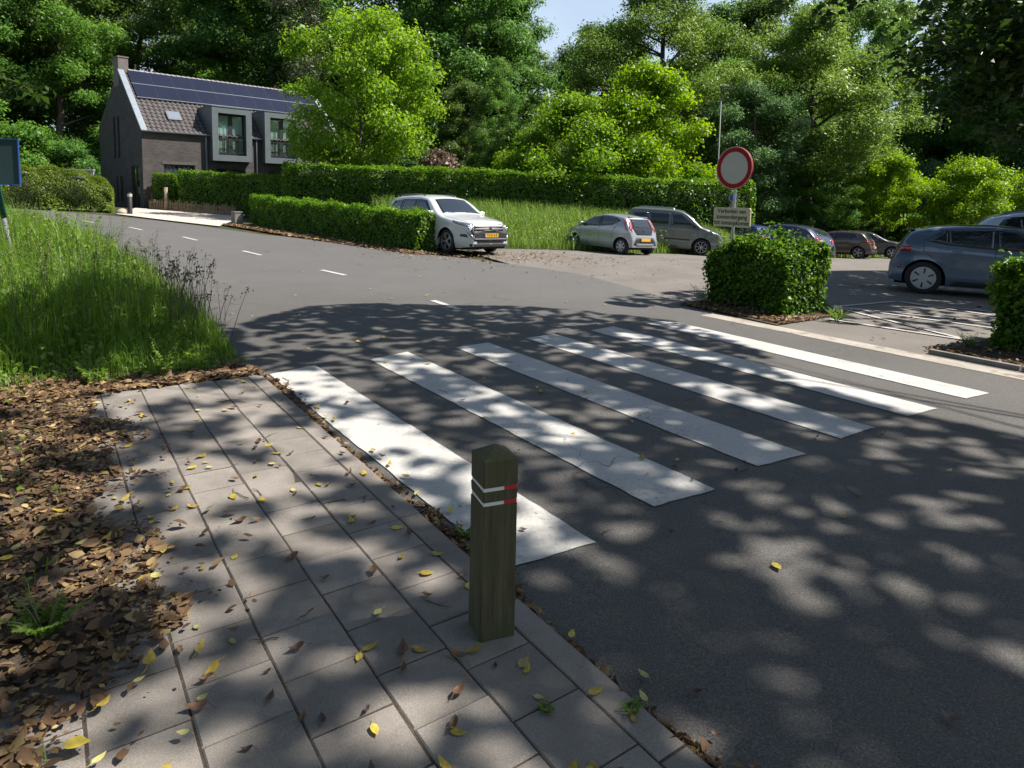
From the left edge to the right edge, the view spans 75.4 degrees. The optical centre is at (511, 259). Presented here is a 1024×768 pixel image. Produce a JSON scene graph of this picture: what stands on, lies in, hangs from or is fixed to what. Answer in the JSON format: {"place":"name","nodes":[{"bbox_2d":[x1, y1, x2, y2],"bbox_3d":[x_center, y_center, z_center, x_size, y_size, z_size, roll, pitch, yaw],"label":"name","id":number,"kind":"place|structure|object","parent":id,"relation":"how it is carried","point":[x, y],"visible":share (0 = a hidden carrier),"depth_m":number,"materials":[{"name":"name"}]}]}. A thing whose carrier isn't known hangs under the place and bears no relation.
{"place":"outdoors","nodes":[
{"label":"outdoors","id":0,"kind":"place"},
{"bbox_2d":[0,199,144,261],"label":"seed grass","id":1,"kind":"structure","parent":0,"point":[69,225],"depth_m":11.49,"materials":[{"name":"green plant"}]},
{"bbox_2d":[0,192,247,392],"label":"verge ground","id":2,"kind":"structure","parent":0,"point":[153,377],"depth_m":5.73,"materials":[{"name":"green plant"}]},
{"bbox_2d":[0,138,20,248],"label":"road sign","id":3,"kind":"object","parent":2,"relation":"on","point":[10,173],"visible":0.78,"depth_m":9.12,"materials":[{"name":"metal"}]},
{"bbox_2d":[75,358,108,383],"bbox_3d":[-3.393,0.925,5.359,0.287,0.205,0.222,5,7,42],"label":"weed plant","id":4,"kind":"object","parent":2,"relation":"on","point":[87,376],"visible":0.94,"depth_m":5.36,"materials":[{"name":"green plant"}]},
{"bbox_2d":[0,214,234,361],"bbox_3d":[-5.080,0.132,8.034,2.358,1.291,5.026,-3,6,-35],"label":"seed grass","id":5,"kind":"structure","parent":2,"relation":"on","point":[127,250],"depth_m":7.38,"materials":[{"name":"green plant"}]},
{"bbox_2d":[139,250,253,342],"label":"seed grass","id":6,"kind":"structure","parent":2,"relation":"on","point":[184,279],"depth_m":6.94,"materials":[{"name":"plant"}]},
{"bbox_2d":[193,345,245,370],"bbox_3d":[-3.148,0.977,5.879,1.480,0.050,1.480,-3,6,-35],"label":"leaf bed","id":7,"kind":"object","parent":2,"relation":"on","point":[229,359],"visible":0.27,"depth_m":6.31,"materials":[{"name":"soil"}]},
{"bbox_2d":[0,356,263,404],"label":"leaf litter","id":8,"kind":"object","parent":7,"relation":"on","point":[218,373],"visible":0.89,"depth_m":5.43,"materials":[{"name":"brown plant"}]},
{"bbox_2d":[0,371,711,767],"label":"pavement","id":9,"kind":"structure","parent":0,"point":[572,727],"depth_m":2.39,"materials":[{"name":"concrete"}]},
{"bbox_2d":[0,360,70,761],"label":"rough grass","id":10,"kind":"structure","parent":9,"relation":"on","point":[19,487],"depth_m":3.34,"materials":[{"name":"green plant"}]},
{"bbox_2d":[0,392,131,686],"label":"leaf bed","id":11,"kind":"object","parent":9,"relation":"on","point":[57,572],"visible":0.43,"depth_m":2.77,"materials":[{"name":"soil"}]},
{"bbox_2d":[0,586,93,639],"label":"weed plant","id":12,"kind":"object","parent":11,"relation":"on","point":[39,631],"visible":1,"depth_m":2.34,"materials":[{"name":"green plant"}]},
{"bbox_2d":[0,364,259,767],"bbox_3d":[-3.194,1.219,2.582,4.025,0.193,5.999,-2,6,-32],"label":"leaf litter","id":13,"kind":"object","parent":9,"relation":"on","point":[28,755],"visible":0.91,"depth_m":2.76,"materials":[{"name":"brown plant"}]},
{"bbox_2d":[469,444,517,642],"bbox_3d":[-0.071,1.047,2.465,0.142,0.738,0.142,0,5,-22],"label":"bollard","id":14,"kind":"object","parent":9,"relation":"on","point":[494,488],"visible":0.98,"depth_m":2.41,"materials":[{"name":"brown wood"}]},
{"bbox_2d":[5,204,881,263],"bbox_3d":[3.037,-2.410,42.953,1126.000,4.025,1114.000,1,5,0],"label":"ground","id":15,"kind":"structure","parent":0,"point":[246,219],"depth_m":27.35,"materials":[{"name":"grey concrete"}]},
{"bbox_2d":[0,66,55,116],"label":"overhanging tree","id":16,"kind":"object","parent":15,"relation":"on","point":[39,99],"visible":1,"depth_m":7.85,"materials":[{"name":"green plant"}]},
{"bbox_2d":[0,121,55,167],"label":"shrub","id":17,"kind":"object","parent":15,"relation":"on","point":[40,145],"visible":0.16,"depth_m":42.82,"materials":[{"name":"green plant"}]},
{"bbox_2d":[0,99,57,167],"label":"shrub","id":18,"kind":"object","parent":15,"relation":"on","point":[31,130],"visible":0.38,"depth_m":42.21,"materials":[{"name":"green plant"}]},
{"bbox_2d":[0,0,75,125],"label":"woodland tree","id":19,"kind":"object","parent":15,"relation":"on","point":[18,61],"visible":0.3,"depth_m":51.09,"materials":[{"name":"green plant"}]},
{"bbox_2d":[0,0,93,153],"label":"woodland tree","id":20,"kind":"object","parent":15,"relation":"on","point":[34,51],"visible":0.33,"depth_m":51.92,"materials":[{"name":"green plant"}]},
{"bbox_2d":[1,163,114,212],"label":"hedge","id":21,"kind":"object","parent":15,"relation":"on","point":[89,192],"visible":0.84,"depth_m":30.88,"materials":[{"name":"green plant"}]},
{"bbox_2d":[0,0,134,166],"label":"woodland tree","id":22,"kind":"object","parent":15,"relation":"on","point":[68,67],"visible":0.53,"depth_m":51.44,"materials":[{"name":"green plant"}]},
{"bbox_2d":[41,137,100,176],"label":"shrub","id":23,"kind":"object","parent":15,"relation":"on","point":[72,152],"visible":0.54,"depth_m":45.00,"materials":[{"name":"green plant"}]},
{"bbox_2d":[38,0,172,181],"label":"woodland tree","id":24,"kind":"object","parent":15,"relation":"on","point":[76,128],"visible":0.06,"depth_m":72.73,"materials":[{"name":"green plant"}]},
{"bbox_2d":[62,0,207,148],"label":"woodland tree","id":25,"kind":"object","parent":15,"relation":"on","point":[142,25],"visible":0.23,"depth_m":60.30,"materials":[{"name":"green plant"}]},
{"bbox_2d":[150,171,181,209],"bbox_3d":[-19.487,-3.846,37.504,1.458,2.212,1.060,2,5,7],"label":"hedge","id":26,"kind":"object","parent":15,"relation":"on","point":[171,184],"visible":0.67,"depth_m":37.19,"materials":[{"name":"green plant"}]},
{"bbox_2d":[116,208,243,225],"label":"gravel drive","id":27,"kind":"structure","parent":15,"relation":"on","point":[204,218],"depth_m":31.86,"materials":[{"name":"beige gravel"}]},
{"bbox_2d":[149,187,235,214],"bbox_3d":[-17.592,-3.120,36.293,5.628,1.577,0.222,2,5,14],"label":"picket fence","id":28,"kind":"object","parent":15,"relation":"on","point":[168,205],"visible":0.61,"depth_m":36.45,"materials":[{"name":"wood"}]},
{"bbox_2d":[142,0,257,76],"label":"woodland tree","id":29,"kind":"object","parent":15,"relation":"on","point":[174,30],"visible":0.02,"depth_m":75.00,"materials":[{"name":"green plant"}]},
{"bbox_2d":[140,0,285,88],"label":"woodland tree","id":30,"kind":"object","parent":15,"relation":"on","point":[187,9],"visible":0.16,"depth_m":57.83,"materials":[{"name":"green plant"}]},
{"bbox_2d":[176,168,285,216],"bbox_3d":[-14.922,-3.540,36.257,7.543,2.778,1.494,3,5,19],"label":"hedge","id":31,"kind":"object","parent":15,"relation":"on","point":[217,190],"visible":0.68,"depth_m":36.25,"materials":[{"name":"green plant"}]},
{"bbox_2d":[99,55,394,209],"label":"brick house","id":32,"kind":"structure","parent":15,"relation":"on","point":[151,123],"depth_m":40.37,"materials":[{"name":"grey"}]},
{"bbox_2d":[167,0,359,115],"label":"woodland tree","id":33,"kind":"object","parent":15,"relation":"on","point":[214,37],"visible":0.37,"depth_m":55.87,"materials":[{"name":"green plant"}]},
{"bbox_2d":[260,0,362,105],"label":"tree","id":34,"kind":"object","parent":15,"relation":"on","point":[310,70],"visible":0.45,"depth_m":51.77,"materials":[{"name":"green plant"}]},
{"bbox_2d":[261,0,380,151],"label":"woodland tree","id":35,"kind":"object","parent":15,"relation":"on","point":[339,89],"visible":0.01,"depth_m":73.24,"materials":[{"name":"green plant"}]},
{"bbox_2d":[275,0,451,175],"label":"broadleaf tree","id":36,"kind":"object","parent":15,"relation":"on","point":[378,36],"visible":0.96,"depth_m":33.63,"materials":[{"name":"green plant"}]},
{"bbox_2d":[334,0,488,155],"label":"woodland tree","id":37,"kind":"object","parent":15,"relation":"on","point":[421,4],"visible":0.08,"depth_m":58.54,"materials":[{"name":"green plant"}]},
{"bbox_2d":[389,146,443,177],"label":"shrub","id":38,"kind":"object","parent":15,"relation":"on","point":[409,162],"visible":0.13,"depth_m":40.61,"materials":[{"name":"green plant"}]},
{"bbox_2d":[417,144,466,178],"bbox_3d":[-4.073,-3.918,36.640,3.557,4.852,3.345,-1,5,-20],"label":"shrub","id":39,"kind":"object","parent":15,"relation":"on","point":[439,158],"visible":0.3,"depth_m":36.47,"materials":[{"name":"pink plant"}]},
{"bbox_2d":[390,0,540,164],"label":"woodland tree","id":40,"kind":"object","parent":15,"relation":"on","point":[465,60],"visible":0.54,"depth_m":54.06,"materials":[{"name":"green plant"}]},
{"bbox_2d":[427,78,506,179],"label":"woodland tree","id":41,"kind":"object","parent":15,"relation":"on","point":[470,92],"visible":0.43,"depth_m":48.57,"materials":[{"name":"green plant"}]},
{"bbox_2d":[464,56,521,179],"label":"woodland tree","id":42,"kind":"object","parent":15,"relation":"on","point":[490,103],"visible":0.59,"depth_m":44.79,"materials":[{"name":"green plant"}]},
{"bbox_2d":[431,0,562,154],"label":"woodland tree","id":43,"kind":"object","parent":15,"relation":"on","point":[545,82],"visible":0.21,"depth_m":62.06,"materials":[{"name":"green plant"}]},
{"bbox_2d":[280,160,756,230],"bbox_3d":[0.177,-2.410,31.197,22.339,4.223,2.506,1,5,2],"label":"hedge","id":44,"kind":"object","parent":15,"relation":"on","point":[698,204],"visible":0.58,"depth_m":30.75,"materials":[{"name":"green plant"}]},
{"bbox_2d":[490,122,572,184],"bbox_3d":[1.250,-4.265,35.811,4.798,6.129,5.093,-1,5,-16],"label":"broadleaf tree","id":45,"kind":"object","parent":15,"relation":"on","point":[531,136],"visible":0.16,"depth_m":35.00,"materials":[{"name":"green plant"}]},
{"bbox_2d":[510,49,565,157],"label":"woodland tree","id":46,"kind":"object","parent":15,"relation":"on","point":[530,108],"visible":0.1,"depth_m":75.59,"materials":[{"name":"green plant"}]},
{"bbox_2d":[528,58,599,156],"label":"woodland tree","id":47,"kind":"object","parent":15,"relation":"on","point":[566,73],"visible":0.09,"depth_m":80.62,"materials":[{"name":"green plant"}]},
{"bbox_2d":[489,87,653,205],"bbox_3d":[2.862,-4.726,33.588,8.243,7.897,8.750,-1,6,-24],"label":"broadleaf tree","id":48,"kind":"object","parent":15,"relation":"on","point":[587,118],"visible":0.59,"depth_m":32.24,"materials":[{"name":"green plant"}]},
{"bbox_2d":[548,14,657,169],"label":"woodland tree","id":49,"kind":"object","parent":15,"relation":"on","point":[563,58],"visible":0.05,"depth_m":57.29,"materials":[{"name":"green plant"}]},
{"bbox_2d":[577,53,723,190],"bbox_3d":[7.191,-5.495,34.722,8.188,10.244,8.225,-1,5,-17],"label":"broadleaf tree","id":50,"kind":"object","parent":15,"relation":"on","point":[663,87],"visible":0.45,"depth_m":33.21,"materials":[{"name":"green plant"}]},
{"bbox_2d":[546,0,785,167],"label":"robinia tree","id":51,"kind":"object","parent":15,"relation":"on","point":[683,29],"visible":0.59,"depth_m":44.12,"materials":[{"name":"green plant"}]},
{"bbox_2d":[662,89,722,174],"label":"woodland tree","id":52,"kind":"object","parent":15,"relation":"on","point":[712,162],"visible":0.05,"depth_m":47.46,"materials":[{"name":"green plant"}]},
{"bbox_2d":[665,0,763,120],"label":"woodland tree","id":53,"kind":"object","parent":15,"relation":"on","point":[727,11],"visible":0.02,"depth_m":74.49,"materials":[{"name":"green plant"}]},
{"bbox_2d":[697,74,816,225],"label":"ivy tree","id":54,"kind":"object","parent":15,"relation":"on","point":[764,158],"visible":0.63,"depth_m":40.53,"materials":[{"name":"green plant"}]},
{"bbox_2d":[715,0,827,210],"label":"woodland tree","id":55,"kind":"object","parent":15,"relation":"on","point":[763,14],"visible":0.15,"depth_m":74.98,"materials":[{"name":"green plant"}]},
{"bbox_2d":[748,67,845,219],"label":"woodland tree","id":56,"kind":"object","parent":15,"relation":"on","point":[791,182],"visible":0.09,"depth_m":48.48,"materials":[{"name":"green plant"}]},
{"bbox_2d":[786,137,864,231],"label":"broadleaf tree","id":57,"kind":"object","parent":15,"relation":"on","point":[820,212],"visible":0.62,"depth_m":42.04,"materials":[{"name":"green plant"}]},
{"bbox_2d":[701,0,950,226],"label":"robinia tree","id":58,"kind":"object","parent":15,"relation":"on","point":[830,68],"visible":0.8,"depth_m":42.13,"materials":[{"name":"green plant"}]},
{"bbox_2d":[818,104,891,230],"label":"woodland tree","id":59,"kind":"object","parent":15,"relation":"on","point":[860,226],"visible":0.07,"depth_m":50.20,"materials":[{"name":"green plant"}]},
{"bbox_2d":[801,0,941,207],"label":"woodland tree","id":60,"kind":"object","parent":15,"relation":"on","point":[883,9],"visible":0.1,"depth_m":66.57,"materials":[{"name":"green plant"}]},
{"bbox_2d":[839,17,930,185],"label":"weeping tree","id":61,"kind":"object","parent":15,"relation":"on","point":[904,138],"visible":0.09,"depth_m":55.74,"materials":[{"name":"green plant"}]},
{"bbox_2d":[839,147,933,237],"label":"broadleaf tree","id":62,"kind":"object","parent":15,"relation":"on","point":[899,166],"visible":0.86,"depth_m":43.07,"materials":[{"name":"green plant"}]},
{"bbox_2d":[767,0,1023,156],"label":"overhanging tree","id":63,"kind":"object","parent":15,"relation":"on","point":[997,44],"visible":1,"depth_m":11.75,"materials":[{"name":"green plant"}]},
{"bbox_2d":[885,156,967,238],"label":"tree","id":64,"kind":"object","parent":15,"relation":"on","point":[929,170],"visible":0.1,"depth_m":52.48,"materials":[{"name":"green plant"}]},
{"bbox_2d":[890,84,982,217],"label":"woodland tree","id":65,"kind":"object","parent":15,"relation":"on","point":[934,142],"visible":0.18,"depth_m":57.62,"materials":[{"name":"green plant"}]},
{"bbox_2d":[919,70,992,223],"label":"woodland tree","id":66,"kind":"object","parent":15,"relation":"on","point":[938,154],"visible":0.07,"depth_m":59.05,"materials":[{"name":"green plant"}]},
{"bbox_2d":[902,153,1022,229],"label":"broadleaf tree","id":67,"kind":"object","parent":15,"relation":"on","point":[957,199],"visible":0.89,"depth_m":39.91,"materials":[{"name":"green plant"}]},
{"bbox_2d":[942,26,1023,193],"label":"woodland tree","id":68,"kind":"object","parent":15,"relation":"on","point":[963,131],"visible":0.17,"depth_m":54.31,"materials":[{"name":"green plant"}]},
{"bbox_2d":[956,76,1023,171],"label":"woodland tree","id":69,"kind":"object","parent":15,"relation":"on","point":[1019,154],"visible":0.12,"depth_m":52.30,"materials":[{"name":"green plant"}]},
{"bbox_2d":[989,167,1023,214],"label":"broadleaf tree","id":70,"kind":"object","parent":15,"relation":"on","point":[1019,200],"visible":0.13,"depth_m":40.56,"materials":[{"name":"green plant"}]},
{"bbox_2d":[49,0,950,129],"label":"sky","id":71,"kind":"structure","parent":0,"point":[568,14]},
{"bbox_2d":[15,208,1023,767],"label":"road","id":72,"kind":"structure","parent":0,"point":[881,624],"depth_m":3.69,"materials":[{"name":"grey asphalt"}]},
{"bbox_2d":[270,365,594,564],"bbox_3d":[-0.916,1.192,4.604,0.494,0.057,3.840,-3,6,-36],"label":"zebra stripe","id":73,"kind":"object","parent":72,"relation":"on","point":[440,476],"visible":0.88,"depth_m":4.13,"materials":[{"name":"paint"}]},
{"bbox_2d":[235,362,710,767],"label":"kerb","id":74,"kind":"structure","parent":72,"relation":"on","point":[650,733],"depth_m":2.48,"materials":[{"name":"concrete"}]},
{"bbox_2d":[262,373,743,767],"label":"gutter litter","id":75,"kind":"object","parent":72,"relation":"on","point":[712,761],"visible":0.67,"depth_m":3.12,"materials":[{"name":"brown plant"}]},
{"bbox_2d":[371,352,713,505],"bbox_3d":[-0.153,1.160,5.267,0.490,0.056,3.877,-3,6,-36],"label":"zebra stripe","id":76,"kind":"object","parent":72,"relation":"on","point":[624,469],"visible":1,"depth_m":4.61,"materials":[{"name":"paint"}]},
{"bbox_2d":[456,343,805,465],"bbox_3d":[0.658,1.136,5.865,0.486,0.055,3.840,-3,6,-36],"label":"zebra stripe","id":77,"kind":"object","parent":72,"relation":"on","point":[746,447],"visible":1,"depth_m":5.28,"materials":[{"name":"paint"}]},
{"bbox_2d":[527,334,874,437],"bbox_3d":[1.450,1.108,6.484,0.490,0.054,3.878,-3,6,-35],"label":"zebra stripe","id":78,"kind":"object","parent":72,"relation":"on","point":[827,423],"visible":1,"depth_m":5.93,"materials":[{"name":"paint"}]},
{"bbox_2d":[591,326,936,415],"bbox_3d":[2.277,1.084,7.082,0.488,0.053,3.944,-3,6,-35],"label":"zebra stripe","id":79,"kind":"object","parent":72,"relation":"on","point":[885,402],"visible":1,"depth_m":6.57,"materials":[{"name":"paint"}]},
{"bbox_2d":[647,321,987,397],"bbox_3d":[3.148,1.062,7.660,0.476,0.052,3.949,-3,6,-34],"label":"zebra stripe","id":80,"kind":"object","parent":72,"relation":"on","point":[936,386],"visible":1,"depth_m":7.20,"materials":[{"name":"paint"}]},
{"bbox_2d":[371,192,743,254],"bbox_3d":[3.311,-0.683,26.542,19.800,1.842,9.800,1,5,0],"label":"meadow ground","id":81,"kind":"structure","parent":0,"point":[577,249],"depth_m":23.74,"materials":[{"name":"green plant"}]},
{"bbox_2d":[629,206,723,255],"bbox_3d":[6.421,-1.143,26.262,3.808,1.760,2.126,5,4,17],"label":"parked car","id":82,"kind":"object","parent":81,"relation":"on","point":[688,231],"visible":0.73,"depth_m":25.40,"materials":[{"name":"grey paint"}]},
{"bbox_2d":[471,249,1023,379],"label":"car park","id":83,"kind":"structure","parent":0,"point":[864,272],"depth_m":13.20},
{"bbox_2d":[222,222,477,253],"bbox_3d":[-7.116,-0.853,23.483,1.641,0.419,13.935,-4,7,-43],"label":"hedge litter","id":84,"kind":"object","parent":83,"relation":"on","point":[403,249],"visible":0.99,"depth_m":22.00,"materials":[{"name":"brown plant"}]},
{"bbox_2d":[248,193,438,250],"bbox_3d":[-6.731,-1.520,24.215,1.047,1.734,12.885,-4,7,-42],"label":"hedge","id":85,"kind":"object","parent":84,"relation":"on","point":[410,228],"visible":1,"depth_m":22.52,"materials":[{"name":"green plant"}]},
{"bbox_2d":[387,193,507,252],"bbox_3d":[-2.136,-1.173,20.857,2.157,1.709,4.726,-2,7,-41],"label":"parked car","id":86,"kind":"object","parent":83,"relation":"on","point":[461,223],"visible":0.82,"depth_m":19.48,"materials":[{"name":"grey paint"}]},
{"bbox_2d":[314,245,697,274],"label":"car park litter","id":87,"kind":"object","parent":83,"relation":"on","point":[496,256],"visible":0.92,"depth_m":18.71,"materials":[{"name":"brown plant"}]},
{"bbox_2d":[567,213,656,253],"bbox_3d":[3.526,-0.967,23.800,1.884,1.380,3.316,0,6,-39],"label":"parked car","id":88,"kind":"object","parent":83,"relation":"on","point":[622,233],"visible":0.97,"depth_m":22.80,"materials":[{"name":"silver metal"}]},
{"bbox_2d":[677,300,845,324],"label":"hedge litter","id":89,"kind":"object","parent":83,"relation":"on","point":[752,313],"visible":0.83,"depth_m":10.25,"materials":[{"name":"brown plant"}]},
{"bbox_2d":[713,146,752,303],"bbox_3d":[3.636,-0.478,10.948,0.101,2.726,0.710,-3,7,-35],"label":"road sign","id":90,"kind":"object","parent":89,"relation":"on","point":[734,169],"visible":1,"depth_m":10.85,"materials":[{"name":"metal"}]},
{"bbox_2d":[701,221,834,316],"bbox_3d":[4.168,0.112,10.871,1.512,1.574,1.669,-3,6,-35],"label":"hedge","id":91,"kind":"object","parent":89,"relation":"on","point":[783,275],"visible":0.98,"depth_m":10.46,"materials":[{"name":"green plant"}]},
{"bbox_2d":[767,224,835,256],"bbox_3d":[12.607,-0.872,31.065,2.166,1.569,4.512,2,4,-37],"label":"parked car","id":92,"kind":"object","parent":83,"relation":"on","point":[817,234],"visible":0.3,"depth_m":29.56,"materials":[{"name":"grey paint"}]},
{"bbox_2d":[827,230,876,258],"bbox_3d":[17.533,-0.836,36.086,4.007,1.467,2.049,4,3,38],"label":"parked car","id":93,"kind":"object","parent":83,"relation":"on","point":[856,244],"visible":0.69,"depth_m":34.84,"materials":[{"name":"brown paint"}]},
{"bbox_2d":[702,314,1023,379],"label":"gutter strip","id":94,"kind":"object","parent":83,"relation":"on","point":[915,355],"visible":1,"depth_m":7.98,"materials":[{"name":"concrete"}]},
{"bbox_2d":[837,231,899,257],"bbox_3d":[20.281,-0.861,37.893,4.131,1.512,2.113,3,3,27],"label":"parked car","id":95,"kind":"object","parent":83,"relation":"on","point":[885,247],"visible":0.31,"depth_m":36.79,"materials":[{"name":"grey paint"}]},
{"bbox_2d":[824,301,996,341],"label":"bay lines","id":96,"kind":"object","parent":83,"relation":"on","point":[956,337],"visible":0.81,"depth_m":10.55,"materials":[{"name":"paint"}]},
{"bbox_2d":[888,224,1023,293],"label":"parked car","id":97,"kind":"object","parent":83,"relation":"on","point":[926,259],"visible":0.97,"depth_m":13.50,"materials":[{"name":"blue paint"}]},
{"bbox_2d":[925,340,1023,368],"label":"planting bed","id":98,"kind":"object","parent":83,"relation":"on","point":[996,351],"visible":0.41,"depth_m":7.95,"materials":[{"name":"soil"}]},
{"bbox_2d":[984,248,1023,352],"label":"hedge","id":99,"kind":"object","parent":98,"relation":"on","point":[1007,291],"visible":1,"depth_m":8.11,"materials":[{"name":"green plant"}]},
{"bbox_2d":[928,349,1023,371],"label":"bed edging","id":100,"kind":"object","parent":83,"relation":"on","point":[999,364],"visible":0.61,"depth_m":7.43,"materials":[{"name":"concrete"}]},
{"bbox_2d":[974,209,1023,228],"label":"parked car","id":101,"kind":"object","parent":83,"relation":"on","point":[1013,218],"visible":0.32,"depth_m":17.68,"materials":[{"name":"blue paint"}]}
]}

